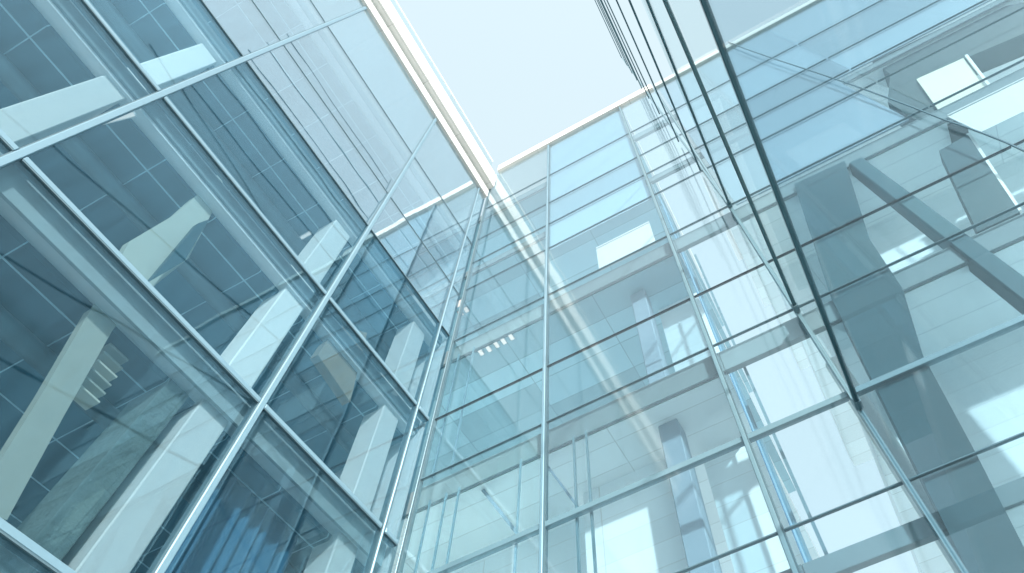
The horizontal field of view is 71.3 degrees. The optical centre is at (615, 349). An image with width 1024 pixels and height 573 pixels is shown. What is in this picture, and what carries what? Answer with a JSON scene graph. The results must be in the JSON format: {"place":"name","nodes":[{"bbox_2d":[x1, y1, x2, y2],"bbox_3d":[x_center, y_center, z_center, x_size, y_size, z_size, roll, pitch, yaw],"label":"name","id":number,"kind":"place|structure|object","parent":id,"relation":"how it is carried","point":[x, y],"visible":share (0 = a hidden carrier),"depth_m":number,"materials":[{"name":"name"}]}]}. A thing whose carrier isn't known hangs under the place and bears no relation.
{"place":"outdoors","nodes":[
{"label":"outdoors","id":0,"kind":"place"},
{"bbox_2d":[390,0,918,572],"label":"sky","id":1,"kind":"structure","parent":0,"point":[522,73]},
{"bbox_3d":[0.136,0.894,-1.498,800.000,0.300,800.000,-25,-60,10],"label":"ground","id":2,"kind":"structure","parent":0,"visible":0},
{"bbox_2d":[0,0,495,572],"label":"glass building","id":3,"kind":"structure","parent":2,"relation":"on","point":[280,368],"depth_m":13.39,"materials":[{"name":"glass"}]},
{"bbox_2d":[0,175,221,520],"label":"staircase","id":4,"kind":"structure","parent":3,"relation":"on","point":[85,368],"depth_m":9.51,"materials":[{"name":"beige paint"}]},
{"bbox_2d":[104,111,136,124],"bbox_3d":[-8.662,-4.000,12.202,0.671,0.095,0.100,-13,-59,3],"label":"tube light","id":5,"kind":"object","parent":3,"relation":"attached to","point":[130,115],"visible":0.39,"depth_m":12.17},
{"bbox_2d":[165,470,297,572],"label":"curtain","id":6,"kind":"object","parent":3,"relation":"hanging from","point":[236,528],"visible":0.98,"depth_m":11.08,"materials":[{"name":"blue fabric"}]},
{"bbox_2d":[299,230,311,239],"bbox_3d":[-7.919,-2.785,17.681,0.614,0.095,0.100,-26,-60,10],"label":"tube light","id":7,"kind":"object","parent":3,"relation":"attached to","point":[305,235],"visible":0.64,"depth_m":17.62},
{"bbox_2d":[388,0,1023,572],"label":"glass building","id":8,"kind":"structure","parent":2,"relation":"on","point":[592,418],"depth_m":16.17,"materials":[{"name":"blue glass"}]},
{"bbox_2d":[456,298,461,307],"bbox_3d":[-5.525,-1.619,24.834,0.340,0.042,0.240,-25,-60,10],"label":"ceiling light","id":9,"kind":"object","parent":8,"relation":"attached to","point":[458,303],"visible":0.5,"depth_m":24.81,"materials":[{"name":"metal"}]},
{"bbox_2d":[464,306,469,312],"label":"ceiling light","id":10,"kind":"object","parent":8,"relation":"attached to","point":[466,309],"visible":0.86,"depth_m":24.97,"materials":[{"name":"metal"}]},
{"bbox_2d":[477,349,484,355],"bbox_3d":[-3.699,0.090,19.318,0.130,0.042,0.200,-25,-60,10],"label":"ceiling light","id":11,"kind":"object","parent":8,"relation":"attached to","point":[481,352],"visible":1,"depth_m":19.30,"materials":[{"name":"metal"}]},
{"bbox_2d":[485,345,492,351],"bbox_3d":[-3.480,-0.006,19.280,0.130,0.042,0.200,-25,-60,10],"label":"ceiling light","id":12,"kind":"object","parent":8,"relation":"attached to","point":[488,348],"visible":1,"depth_m":19.26,"materials":[{"name":"metal"}]},
{"bbox_2d":[493,341,500,347],"bbox_3d":[-3.260,-0.122,19.232,0.130,0.042,0.200,-25,-60,10],"label":"ceiling light","id":13,"kind":"object","parent":8,"relation":"attached to","point":[496,344],"visible":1,"depth_m":19.22,"materials":[{"name":"metal"}]},
{"bbox_2d":[500,337,507,344],"bbox_3d":[-3.062,-0.217,19.192,0.130,0.042,0.200,-25,-60,10],"label":"ceiling light","id":14,"kind":"object","parent":8,"relation":"attached to","point":[503,341],"visible":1,"depth_m":19.17,"materials":[{"name":"metal"}]},
{"bbox_2d":[507,333,514,340],"bbox_3d":[-2.844,-0.332,19.144,0.130,0.042,0.200,-25,-60,10],"label":"ceiling light","id":15,"kind":"object","parent":8,"relation":"attached to","point":[511,336],"visible":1,"depth_m":19.12,"materials":[{"name":"metal"}]},
{"bbox_2d":[596,221,655,271],"bbox_3d":[0.253,-2.899,19.778,1.725,1.612,0.060,-25,-60,10],"label":"roller blind","id":16,"kind":"object","parent":8,"relation":"attached to","point":[625,244],"visible":1,"depth_m":19.83,"materials":[{"name":"fabric"}]},
{"bbox_2d":[595,0,967,572],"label":"glass screen","id":17,"kind":"object","parent":8,"relation":"attached to","point":[849,388],"visible":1,"depth_m":10.89,"materials":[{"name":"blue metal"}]},
{"bbox_2d":[728,41,1023,151],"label":"cable","id":18,"kind":"object","parent":8,"relation":"hanging from","point":[986,134],"visible":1,"depth_m":17.83,"materials":[{"name":"metal"}]},
{"bbox_2d":[947,77,1023,131],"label":"roller blind","id":19,"kind":"object","parent":8,"relation":"attached to","point":[990,110],"visible":0.94,"depth_m":16.19,"materials":[{"name":"white fabric"}]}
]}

